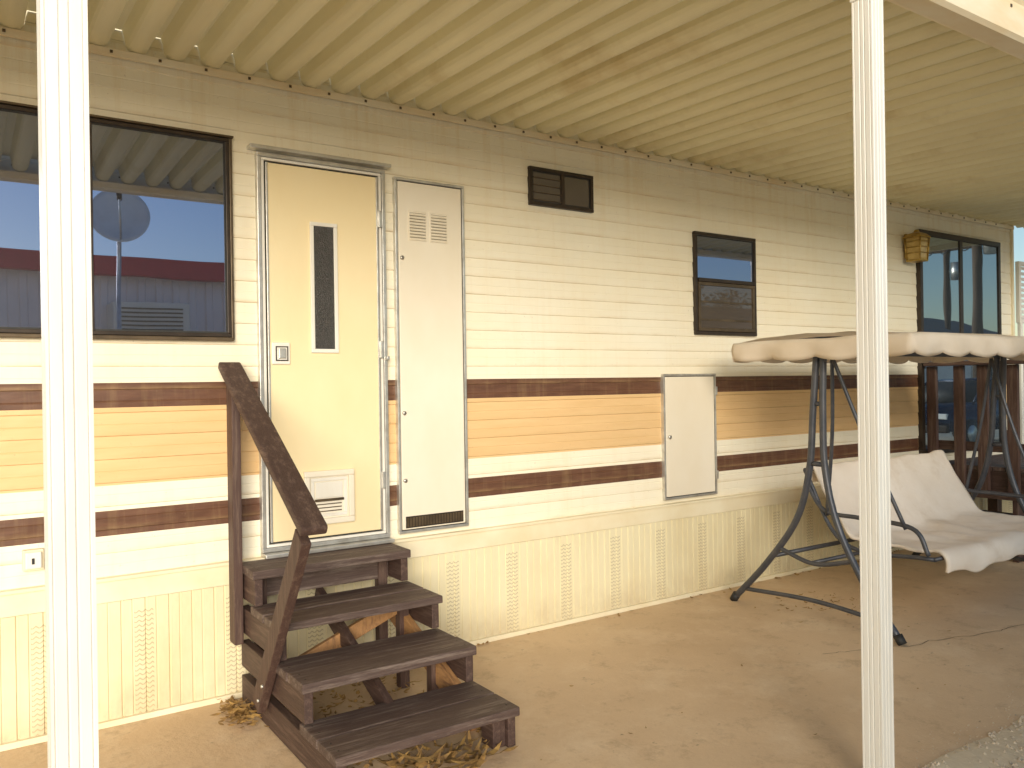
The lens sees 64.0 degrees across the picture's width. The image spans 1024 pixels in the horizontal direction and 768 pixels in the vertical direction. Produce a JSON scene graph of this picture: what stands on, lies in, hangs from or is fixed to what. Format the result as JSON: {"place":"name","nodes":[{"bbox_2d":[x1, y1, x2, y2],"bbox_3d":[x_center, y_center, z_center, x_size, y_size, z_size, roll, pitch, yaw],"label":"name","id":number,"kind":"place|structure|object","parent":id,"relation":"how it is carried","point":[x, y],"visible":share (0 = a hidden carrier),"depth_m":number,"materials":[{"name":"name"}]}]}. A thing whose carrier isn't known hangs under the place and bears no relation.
{"place":"outdoors","nodes":[
{"label":"outdoors","id":0,"kind":"place"},
{"bbox_2d":[223,143,226,331],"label":"gasket stile","id":1,"kind":"object","parent":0,"point":[225,235],"visible":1,"depth_m":3.97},
{"bbox_2d":[225,142,231,332],"bbox_3d":[-1.380,-0.708,3.979,0.018,0.927,0.029,-1,0,-34],"label":"frame stile","id":2,"kind":"object","parent":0,"point":[228,262],"visible":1,"depth_m":3.97,"materials":[{"name":"metal"}]},
{"bbox_2d":[279,348,285,357],"bbox_3d":[-1.145,-0.153,4.089,0.036,0.050,0.010,-1,0,-34],"label":"lock paddle","id":3,"kind":"object","parent":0,"point":[282,352],"visible":1,"depth_m":4.08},
{"bbox_2d":[311,349,338,352],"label":"slit frame rail","id":4,"kind":"object","parent":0,"point":[324,350],"visible":1,"depth_m":4.22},
{"bbox_2d":[344,479,346,510],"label":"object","id":5,"kind":"object","parent":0,"point":[345,494],"visible":1,"depth_m":4.27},
{"bbox_2d":[348,474,354,515],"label":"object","id":6,"kind":"object","parent":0,"point":[351,504],"visible":1,"depth_m":4.28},
{"bbox_2d":[0,484,819,595],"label":"skirt band lip","id":7,"kind":"object","parent":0,"point":[143,574],"visible":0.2,"depth_m":4.65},
{"bbox_2d":[398,523,468,533],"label":"frame rail","id":8,"kind":"object","parent":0,"point":[433,528],"visible":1,"depth_m":4.58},
{"bbox_2d":[0,549,1023,767],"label":"concrete patio","id":9,"kind":"structure","parent":0,"point":[786,692],"depth_m":4.01,"materials":[{"name":"concrete"}]},
{"bbox_2d":[218,362,519,767],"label":"wooden steps","id":10,"kind":"structure","parent":9,"relation":"on","point":[279,689],"depth_m":3.56,"materials":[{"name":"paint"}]},
{"bbox_2d":[261,537,394,558],"bbox_3d":[-0.937,0.841,4.222,0.690,0.019,0.094,-1,0,-34],"label":"threshold","id":11,"kind":"object","parent":10,"relation":"on","point":[316,549],"visible":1,"depth_m":4.21,"materials":[{"name":"metal"}]},
{"bbox_2d":[260,533,389,552],"bbox_3d":[-0.953,0.819,4.245,0.690,0.020,0.042,-1,0,-34],"label":"frame rail","id":12,"kind":"object","parent":11,"relation":"on","point":[327,542],"visible":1,"depth_m":4.24,"materials":[{"name":"metal"}]},
{"bbox_2d":[254,155,265,548],"bbox_3d":[-1.245,-0.156,4.058,0.020,1.940,0.041,-1,0,-34],"label":"frame stile","id":13,"kind":"object","parent":12,"relation":"on","point":[260,350],"visible":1,"depth_m":4.04,"materials":[{"name":"metal"}]},
{"bbox_2d":[265,162,272,542],"bbox_3d":[-1.205,-0.157,4.067,0.011,1.890,0.007,-1,0,-34],"label":"leaf edge","id":14,"kind":"object","parent":12,"relation":"on","point":[268,325],"visible":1,"depth_m":4.06,"materials":[{"name":"metal"}]},
{"bbox_2d":[266,530,385,547],"bbox_3d":[-0.954,0.800,4.247,0.646,0.014,0.034,-1,0,-34],"label":"frame rail","id":15,"kind":"object","parent":12,"relation":"on","point":[329,538],"visible":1,"depth_m":4.25,"materials":[{"name":"white metal"}]},
{"bbox_2d":[261,160,268,544],"bbox_3d":[-1.230,-0.157,4.070,0.014,1.908,0.033,-1,0,-34],"label":"frame stile","id":16,"kind":"object","parent":15,"relation":"on","point":[264,336],"visible":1,"depth_m":4.06,"materials":[{"name":"metal"}]},
{"bbox_2d":[265,162,379,541],"bbox_3d":[-0.966,-0.161,4.243,0.598,1.890,0.020,-1,0,-34],"label":"leaf","id":17,"kind":"object","parent":15,"relation":"on","point":[324,411],"visible":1,"depth_m":4.24,"materials":[{"name":"paint"}]},
{"bbox_2d":[309,221,336,227],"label":"slit frame rail","id":18,"kind":"object","parent":17,"relation":"attached to","point":[323,224],"visible":1,"depth_m":4.22,"materials":[{"name":"white metal"}]},
{"bbox_2d":[333,228,338,348],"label":"slit frame stile","id":19,"kind":"object","parent":17,"relation":"attached to","point":[336,288],"visible":1,"depth_m":4.26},
{"bbox_2d":[309,225,314,348],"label":"slit frame stile","id":20,"kind":"object","parent":19,"relation":"attached to","point":[312,287],"visible":1,"depth_m":4.19,"materials":[{"name":"metal"}]},
{"bbox_2d":[314,226,334,348],"bbox_3d":[-0.969,-0.495,4.229,0.113,0.636,0.004,-1,0,-34],"label":"slit glass","id":21,"kind":"object","parent":19,"relation":"attached to","point":[324,289],"visible":1,"depth_m":4.23,"materials":[{"name":"glass"}]},
{"bbox_2d":[324,515,354,523],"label":"pet frame rail","id":22,"kind":"object","parent":17,"relation":"attached to","point":[339,519],"visible":0.56,"depth_m":4.25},
{"bbox_2d":[303,478,309,491],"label":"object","id":23,"kind":"object","parent":22,"relation":"attached to","point":[307,481],"visible":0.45,"depth_m":4.15,"materials":[{"name":"paint"}]},
{"bbox_2d":[303,468,353,477],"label":"pet frame rail","id":24,"kind":"object","parent":22,"relation":"on","point":[323,473],"visible":1,"depth_m":4.21,"materials":[{"name":"paint"}]},
{"bbox_2d":[310,475,347,517],"bbox_3d":[-0.945,0.582,4.233,0.214,0.219,0.005,-1,0,-34],"label":"pet flap","id":25,"kind":"object","parent":22,"relation":"attached to","point":[330,505],"visible":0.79,"depth_m":4.24,"materials":[{"name":"paint"}]},
{"bbox_2d":[311,476,346,481],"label":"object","id":26,"kind":"object","parent":22,"relation":"attached to","point":[328,479],"visible":1,"depth_m":4.22,"materials":[{"name":"white plastic"}]},
{"bbox_2d":[322,511,346,516],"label":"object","id":27,"kind":"object","parent":22,"relation":"in","point":[334,514],"visible":0.56,"depth_m":4.24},
{"bbox_2d":[311,482,313,498],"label":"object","id":28,"kind":"object","parent":27,"relation":"attached to","point":[312,488],"visible":0.49,"depth_m":4.17,"materials":[{"name":"white plastic"}]},
{"bbox_2d":[315,497,343,501],"bbox_3d":[-0.940,0.596,4.226,0.155,0.013,0.012,-1,0,-34],"label":"pet magnet","id":29,"kind":"object","parent":27,"relation":"attached to","point":[329,499],"visible":0.94,"depth_m":4.22,"materials":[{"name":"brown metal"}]},
{"bbox_2d":[264,161,381,543],"bbox_3d":[-0.973,-0.160,4.253,0.626,1.916,0.016,-1,0,-34],"label":"dark gap","id":30,"kind":"object","parent":15,"relation":"on","point":[267,345],"visible":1,"depth_m":4.08,"materials":[{"name":"black rubber"}]},
{"bbox_2d":[377,176,385,530],"bbox_3d":[-0.707,-0.164,4.425,0.014,1.908,0.033,-1,0,-34],"label":"frame stile","id":31,"kind":"object","parent":15,"relation":"on","point":[381,359],"visible":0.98,"depth_m":4.41,"materials":[{"name":"white metal"}]},
{"bbox_2d":[378,211,381,227],"bbox_3d":[-0.709,-0.884,4.402,0.019,0.090,0.015,-1,0,-34],"label":"hinge","id":32,"kind":"object","parent":31,"relation":"attached to","point":[379,219],"visible":1,"depth_m":4.40,"materials":[{"name":"metal"}]},
{"bbox_2d":[380,341,383,357],"bbox_3d":[-0.699,-0.184,4.402,0.019,0.090,0.015,-1,0,-34],"label":"hinge","id":33,"kind":"object","parent":31,"relation":"attached to","point":[381,349],"visible":1,"depth_m":4.39,"materials":[{"name":"metal"}]},
{"bbox_2d":[382,471,385,488],"bbox_3d":[-0.688,0.515,4.402,0.019,0.090,0.015,-1,0,-34],"label":"hinge","id":34,"kind":"object","parent":31,"relation":"attached to","point":[383,479],"visible":1,"depth_m":4.39,"materials":[{"name":"metal"}]},
{"bbox_2d":[375,177,382,529],"bbox_3d":[-0.714,-0.164,4.400,0.011,1.890,0.007,-1,0,-34],"label":"leaf edge","id":35,"kind":"object","parent":12,"relation":"on","point":[379,384],"visible":1,"depth_m":4.40,"materials":[{"name":"metal"}]},
{"bbox_2d":[381,173,389,532],"bbox_3d":[-0.691,-0.165,4.434,0.020,1.940,0.041,-1,0,-34],"label":"frame stile","id":36,"kind":"object","parent":12,"relation":"on","point":[385,369],"visible":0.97,"depth_m":4.42,"materials":[{"name":"metal"}]},
{"bbox_2d":[0,547,902,751],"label":"skirt foot","id":37,"kind":"object","parent":9,"relation":"on","point":[18,743],"visible":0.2,"depth_m":4.82},
{"bbox_2d":[0,497,1012,743],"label":"skirting","id":38,"kind":"object","parent":37,"relation":"on","point":[162,651],"visible":0.51,"depth_m":4.73,"materials":[{"name":"plastic"}]},
{"bbox_2d":[0,0,1023,767],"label":"patio cover","id":39,"kind":"object","parent":9,"relation":"on","point":[872,106],"visible":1,"depth_m":3.54,"materials":[{"name":"metal"}]},
{"bbox_2d":[0,26,1013,229],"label":"wall rail","id":40,"kind":"object","parent":39,"relation":"attached to","point":[119,54],"depth_m":4.58,"materials":[{"name":"metal"}]},
{"bbox_2d":[211,549,958,767],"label":"dry leaves","id":41,"kind":"object","parent":9,"relation":"on","point":[420,760],"visible":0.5,"depth_m":3.32,"materials":[{"name":"brown plant"}]},
{"bbox_2d":[730,331,1023,645],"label":"porch swing","id":42,"kind":"object","parent":9,"relation":"on","point":[935,508],"visible":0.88,"depth_m":5.33,"materials":[{"name":"fabric"}]},
{"bbox_2d":[923,360,1023,562],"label":"wooden deck","id":43,"kind":"structure","parent":9,"relation":"on","point":[997,479],"depth_m":7.02,"materials":[{"name":"paint"}]},
{"bbox_2d":[1015,261,1023,443],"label":"louvred screen","id":44,"kind":"object","parent":9,"relation":"on","point":[1019,295],"visible":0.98,"depth_m":8.41,"materials":[{"name":"white metal"}]},
{"bbox_2d":[590,179,593,208],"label":"frame stile","id":45,"kind":"object","parent":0,"point":[591,196],"visible":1,"depth_m":5.25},
{"bbox_2d":[694,331,756,335],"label":"frame rail","id":46,"kind":"object","parent":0,"point":[722,333],"visible":1,"depth_m":5.94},
{"bbox_2d":[752,289,754,328],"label":"screen frame stile","id":47,"kind":"object","parent":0,"point":[753,308],"visible":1,"depth_m":6.11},
{"bbox_2d":[919,449,953,453],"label":"frame rail","id":48,"kind":"object","parent":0,"point":[944,450],"visible":0.26,"depth_m":7.56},
{"bbox_2d":[1014,226,1023,335],"label":"sky","id":49,"kind":"structure","parent":0,"point":[1018,232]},
{"label":"ground","id":50,"kind":"structure","parent":0,"visible":0},
{"bbox_2d":[7,22,824,617],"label":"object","id":51,"kind":"object","parent":50,"relation":"on","point":[293,78],"visible":0.11,"depth_m":4.02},
{"bbox_2d":[24,10,512,120],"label":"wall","id":52,"kind":"structure","parent":51,"relation":"on","point":[31,17],"depth_m":3.83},
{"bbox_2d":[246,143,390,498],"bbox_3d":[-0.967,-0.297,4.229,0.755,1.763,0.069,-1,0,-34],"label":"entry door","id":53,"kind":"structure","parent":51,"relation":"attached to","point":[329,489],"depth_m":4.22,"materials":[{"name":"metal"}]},
{"bbox_2d":[0,487,825,617],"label":"skirt band","id":54,"kind":"object","parent":51,"relation":"attached to","point":[20,604],"visible":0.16,"depth_m":4.71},
{"bbox_2d":[0,25,1011,589],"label":"siding","id":55,"kind":"object","parent":54,"relation":"on","point":[580,337],"visible":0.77,"depth_m":4.96,"materials":[{"name":"paint"}]},
{"bbox_2d":[22,548,43,571],"bbox_3d":[-2.043,0.751,3.499,0.080,0.090,0.047,-1,0,-34],"label":"outlet box","id":56,"kind":"object","parent":55,"relation":"attached to","point":[32,559],"visible":1,"depth_m":3.48,"materials":[{"name":"plastic"}]},
{"bbox_2d":[0,328,231,336],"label":"frame rail","id":57,"kind":"object","parent":55,"relation":"attached to","point":[127,333],"visible":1,"depth_m":3.74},
{"bbox_2d":[89,121,94,330],"bbox_3d":[-1.873,-0.701,3.635,0.028,0.927,0.008,-1,0,-34],"label":"mullion","id":58,"kind":"object","parent":57,"relation":"attached to","point":[91,202],"visible":0.45,"depth_m":3.64},
{"bbox_2d":[0,108,224,143],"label":"gasket rail","id":59,"kind":"object","parent":57,"relation":"attached to","point":[34,114],"visible":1,"depth_m":3.75,"materials":[{"name":"black rubber"}]},
{"bbox_2d":[0,111,225,331],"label":"glass","id":60,"kind":"object","parent":57,"relation":"attached to","point":[158,229],"visible":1,"depth_m":3.75,"materials":[{"name":"black"}]},
{"bbox_2d":[0,327,227,332],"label":"gasket rail","id":61,"kind":"object","parent":57,"relation":"attached to","point":[122,330],"visible":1,"depth_m":3.74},
{"bbox_2d":[0,104,228,141],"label":"frame rail","id":62,"kind":"object","parent":57,"relation":"on","point":[95,120],"visible":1,"depth_m":3.74,"materials":[{"name":"metal"}]},
{"bbox_2d":[0,100,233,138],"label":"head drip","id":63,"kind":"object","parent":62,"relation":"on","point":[125,121],"visible":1,"depth_m":3.74,"materials":[{"name":"brown metal"}]},
{"bbox_2d":[0,333,233,340],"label":"sill","id":64,"kind":"structure","parent":55,"relation":"attached to","point":[21,335],"depth_m":3.73,"materials":[{"name":"brown metal"}]},
{"bbox_2d":[229,138,234,339],"bbox_3d":[-1.366,-0.707,3.991,0.014,0.985,0.024,-1,0,-34],"label":"side jamb","id":65,"kind":"object","parent":64,"relation":"on","point":[231,240],"visible":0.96,"depth_m":3.98,"materials":[{"name":"brown metal"}]},
{"bbox_2d":[261,157,380,176],"bbox_3d":[-0.983,-1.121,4.247,0.646,0.014,0.034,-1,0,-34],"label":"frame rail","id":66,"kind":"object","parent":55,"relation":"attached to","point":[319,166],"visible":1,"depth_m":4.22,"materials":[{"name":"white metal"}]},
{"bbox_2d":[254,151,384,173],"bbox_3d":[-0.982,-1.140,4.245,0.690,0.020,0.042,-1,0,-34],"label":"frame rail","id":67,"kind":"object","parent":66,"relation":"on","point":[312,161],"visible":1,"depth_m":4.21,"materials":[{"name":"metal"}]},
{"bbox_2d":[392,176,463,188],"bbox_3d":[-0.467,-1.126,4.600,0.440,0.015,0.034,-1,0,-34],"label":"frame rail","id":68,"kind":"object","parent":55,"relation":"attached to","point":[428,182],"visible":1,"depth_m":4.58,"materials":[{"name":"metal"}]},
{"bbox_2d":[460,189,468,522],"bbox_3d":[-0.277,-0.161,4.719,0.015,1.920,0.033,-1,0,-34],"label":"frame stile","id":69,"kind":"object","parent":55,"relation":"attached to","point":[464,360],"visible":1,"depth_m":4.71,"materials":[{"name":"metal"}]},
{"bbox_2d":[392,179,401,531],"bbox_3d":[-0.628,-0.156,4.481,0.015,1.920,0.033,-1,0,-34],"label":"frame stile","id":70,"kind":"object","parent":69,"relation":"attached to","point":[397,362],"visible":1,"depth_m":4.47,"materials":[{"name":"metal"}]},
{"bbox_2d":[397,181,464,529],"bbox_3d":[-0.451,-0.158,4.597,0.400,1.910,0.020,-1,0,-34],"label":"panel","id":71,"kind":"object","parent":69,"relation":"attached to","point":[431,368],"visible":1,"depth_m":4.58,"materials":[{"name":"paint"}]},
{"bbox_2d":[408,211,409,238],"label":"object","id":72,"kind":"object","parent":71,"relation":"attached to","point":[409,223],"visible":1,"depth_m":4.51,"materials":[{"name":"paint"}]},
{"bbox_2d":[410,237,425,240],"bbox_3d":[-0.520,-0.801,4.540,0.100,0.013,0.010,-1,0,-34],"label":"louver","id":73,"kind":"object","parent":71,"relation":"attached to","point":[419,239],"visible":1,"depth_m":4.54,"materials":[{"name":"paint"}]},
{"bbox_2d":[410,228,425,231],"bbox_3d":[-0.521,-0.852,4.540,0.100,0.013,0.010,-1,0,-34],"label":"louver","id":74,"kind":"object","parent":71,"relation":"attached to","point":[413,229],"visible":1,"depth_m":4.54,"materials":[{"name":"paint"}]},
{"bbox_2d":[410,225,425,228],"bbox_3d":[-0.521,-0.869,4.540,0.100,0.013,0.010,-1,0,-34],"label":"louver","id":75,"kind":"object","parent":71,"relation":"attached to","point":[414,226],"visible":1,"depth_m":4.54,"materials":[{"name":"paint"}]},
{"bbox_2d":[397,180,464,530],"bbox_3d":[-0.456,-0.158,4.605,0.414,1.924,0.014,-1,0,-34],"label":"gap","id":76,"kind":"object","parent":69,"relation":"attached to","point":[448,524],"visible":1,"depth_m":4.59,"materials":[{"name":"metal"}]},
{"bbox_2d":[406,510,463,527],"bbox_3d":[-0.429,0.756,4.590,0.365,0.064,0.002,-1,0,-34],"label":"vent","id":77,"kind":"object","parent":69,"relation":"attached to","point":[435,514],"visible":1,"depth_m":4.59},
{"bbox_2d":[528,201,593,212],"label":"frame rail","id":78,"kind":"object","parent":55,"relation":"attached to","point":[558,206],"visible":1,"depth_m":5.11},
{"bbox_2d":[527,169,532,200],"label":"frame stile","id":79,"kind":"object","parent":78,"relation":"attached to","point":[530,184],"visible":1,"depth_m":4.98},
{"bbox_2d":[527,166,592,179],"bbox_3d":[0.307,-1.319,5.129,0.500,0.022,0.030,-1,0,-34],"label":"frame rail","id":80,"kind":"object","parent":78,"relation":"on","point":[559,172],"visible":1,"depth_m":5.10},
{"bbox_2d":[533,172,588,207],"bbox_3d":[0.309,-1.212,5.128,0.465,0.200,0.004,-1,0,-34],"label":"glass","id":81,"kind":"object","parent":78,"relation":"attached to","point":[576,192],"visible":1,"depth_m":5.12,"materials":[{"name":"brown"}]},
{"bbox_2d":[533,170,589,180],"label":"gasket rail","id":82,"kind":"object","parent":78,"relation":"attached to","point":[560,175],"visible":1,"depth_m":5.11,"materials":[{"name":"black rubber"}]},
{"bbox_2d":[533,200,589,208],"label":"gasket rail","id":83,"kind":"object","parent":78,"relation":"attached to","point":[560,204],"visible":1,"depth_m":5.11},
{"bbox_2d":[560,174,564,204],"bbox_3d":[0.317,-1.212,5.125,0.028,0.191,0.008,-1,0,-34],"label":"mullion","id":84,"kind":"object","parent":78,"relation":"attached to","point":[562,178],"visible":1,"depth_m":5.12},
{"bbox_2d":[660,374,718,500],"bbox_3d":[1.248,0.360,5.743,0.525,0.863,0.042,-1,0,-34],"label":"access panel","id":85,"kind":"object","parent":55,"relation":"attached to","point":[689,435],"visible":1,"depth_m":5.72,"materials":[{"name":"metal"}]},
{"bbox_2d":[753,242,756,332],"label":"frame stile","id":86,"kind":"object","parent":55,"relation":"attached to","point":[754,261],"visible":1,"depth_m":6.13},
{"bbox_2d":[692,234,697,330],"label":"frame stile","id":87,"kind":"object","parent":86,"relation":"attached to","point":[695,283],"visible":1,"depth_m":5.78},
{"bbox_2d":[692,231,755,241],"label":"frame rail","id":88,"kind":"object","parent":86,"relation":"on","point":[723,236],"visible":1,"depth_m":5.94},
{"bbox_2d":[697,236,751,282],"bbox_3d":[1.554,-0.718,5.968,0.612,0.692,0.004,-1,0,-34],"label":"glass","id":89,"kind":"object","parent":86,"relation":"attached to","point":[724,259],"visible":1,"depth_m":5.96,"materials":[{"name":"black"}]},
{"bbox_2d":[697,235,752,242],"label":"gasket rail","id":90,"kind":"object","parent":86,"relation":"attached to","point":[724,238],"visible":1,"depth_m":5.96,"materials":[{"name":"black rubber"}]},
{"bbox_2d":[698,277,754,285],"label":"sash rail","id":91,"kind":"object","parent":86,"relation":"attached to","point":[725,281],"visible":1,"depth_m":5.93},
{"bbox_2d":[698,281,754,288],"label":"screen frame rail","id":92,"kind":"object","parent":86,"relation":"attached to","point":[726,285],"visible":1,"depth_m":5.94,"materials":[{"name":"brown metal"}]},
{"bbox_2d":[698,327,754,332],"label":"screen frame rail","id":93,"kind":"object","parent":86,"relation":"attached to","point":[726,330],"visible":1,"depth_m":5.94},
{"bbox_2d":[698,285,701,326],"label":"screen frame stile","id":94,"kind":"object","parent":93,"relation":"attached to","point":[699,308],"visible":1,"depth_m":5.79,"materials":[{"name":"brown metal"}]},
{"bbox_2d":[698,285,751,330],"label":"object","id":95,"kind":"structure","parent":93,"relation":"attached to","point":[723,310],"depth_m":5.96,"materials":[{"name":"brown"}]},
{"bbox_2d":[702,318,751,322],"bbox_3d":[1.564,-0.461,5.958,0.540,0.015,0.002,-1,0,-34],"label":"blind edge","id":96,"kind":"object","parent":95,"relation":"attached to","point":[725,320],"visible":1,"depth_m":5.95,"materials":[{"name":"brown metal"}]},
{"bbox_2d":[701,300,751,304],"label":"meeting rail","id":97,"kind":"object","parent":93,"relation":"attached to","point":[726,302],"visible":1,"depth_m":5.96,"materials":[{"name":"brown metal"}]},
{"bbox_2d":[752,243,752,281],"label":"gasket stile","id":98,"kind":"object","parent":86,"relation":"attached to","point":[752,262],"visible":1,"depth_m":6.13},
{"bbox_2d":[903,230,930,262],"bbox_3d":[3.567,-1.219,7.237,0.164,0.280,0.177,-1,0,-34],"label":"wall lantern","id":99,"kind":"object","parent":55,"relation":"attached to","point":[916,245],"depth_m":7.20,"materials":[{"name":"gold metal"}]},
{"bbox_2d":[997,247,1001,441],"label":"frame stile","id":100,"kind":"object","parent":55,"relation":"attached to","point":[999,291],"visible":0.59,"depth_m":8.18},
{"bbox_2d":[916,262,925,450],"bbox_3d":[3.688,-0.375,7.404,0.045,1.950,0.045,-1,0,-34],"label":"frame stile","id":101,"kind":"object","parent":100,"relation":"attached to","point":[920,366],"visible":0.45,"depth_m":7.39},
{"bbox_2d":[916,229,999,246],"bbox_3d":[4.263,-1.382,7.803,1.470,0.045,0.046,-1,0,-34],"label":"frame rail","id":102,"kind":"object","parent":100,"relation":"on","point":[961,238],"visible":0.76,"depth_m":7.76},
{"bbox_2d":[923,237,999,448],"bbox_3d":[4.282,-0.384,7.796,1.398,1.968,0.004,-1,0,-34],"label":"glass","id":103,"kind":"object","parent":100,"relation":"attached to","point":[941,295],"visible":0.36,"depth_m":7.75,"materials":[{"name":"grey"}]},
{"bbox_2d":[959,241,963,332],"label":"meeting stile","id":104,"kind":"object","parent":100,"relation":"attached to","point":[961,286],"visible":0.45,"depth_m":7.77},
{"bbox_2d":[931,236,997,247],"bbox_3d":[4.261,-1.355,7.806,1.380,0.008,0.036,-1,0,-34],"label":"gasket rail","id":105,"kind":"object","parent":100,"relation":"attached to","point":[963,241],"visible":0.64,"depth_m":7.82,"materials":[{"name":"black rubber"}]},
{"bbox_2d":[997,251,999,431],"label":"gasket stile","id":106,"kind":"object","parent":100,"relation":"attached to","point":[998,333],"visible":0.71,"depth_m":8.18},
{"bbox_2d":[1009,230,1014,335],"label":"corner trim","id":107,"kind":"structure","parent":51,"relation":"attached to","point":[1011,233],"depth_m":8.38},
{"bbox_2d":[926,715,1023,767],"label":"dirt strip","id":108,"kind":"object","parent":50,"relation":"on","point":[962,759],"visible":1,"depth_m":3.24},
{"bbox_2d":[894,685,1023,767],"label":"gravel","id":109,"kind":"structure","parent":108,"relation":"on","point":[979,745],"depth_m":3.30,"materials":[{"name":"gravel"}]},
{"bbox_3d":[-1.147,-0.118,4.092,0.064,0.006,0.004,-1,0,-34],"label":"lock rim","id":110,"kind":"object","parent":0,"visible":0},
{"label":"lock rim rail","id":111,"kind":"object","parent":110,"relation":"attached to","visible":0},
{"bbox_2d":[271,342,289,363],"bbox_3d":[-1.155,-0.153,4.096,0.092,0.110,0.013,-1,0,-34],"label":"lock plate","id":112,"kind":"object","parent":111,"relation":"attached to","point":[274,345],"visible":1,"depth_m":4.08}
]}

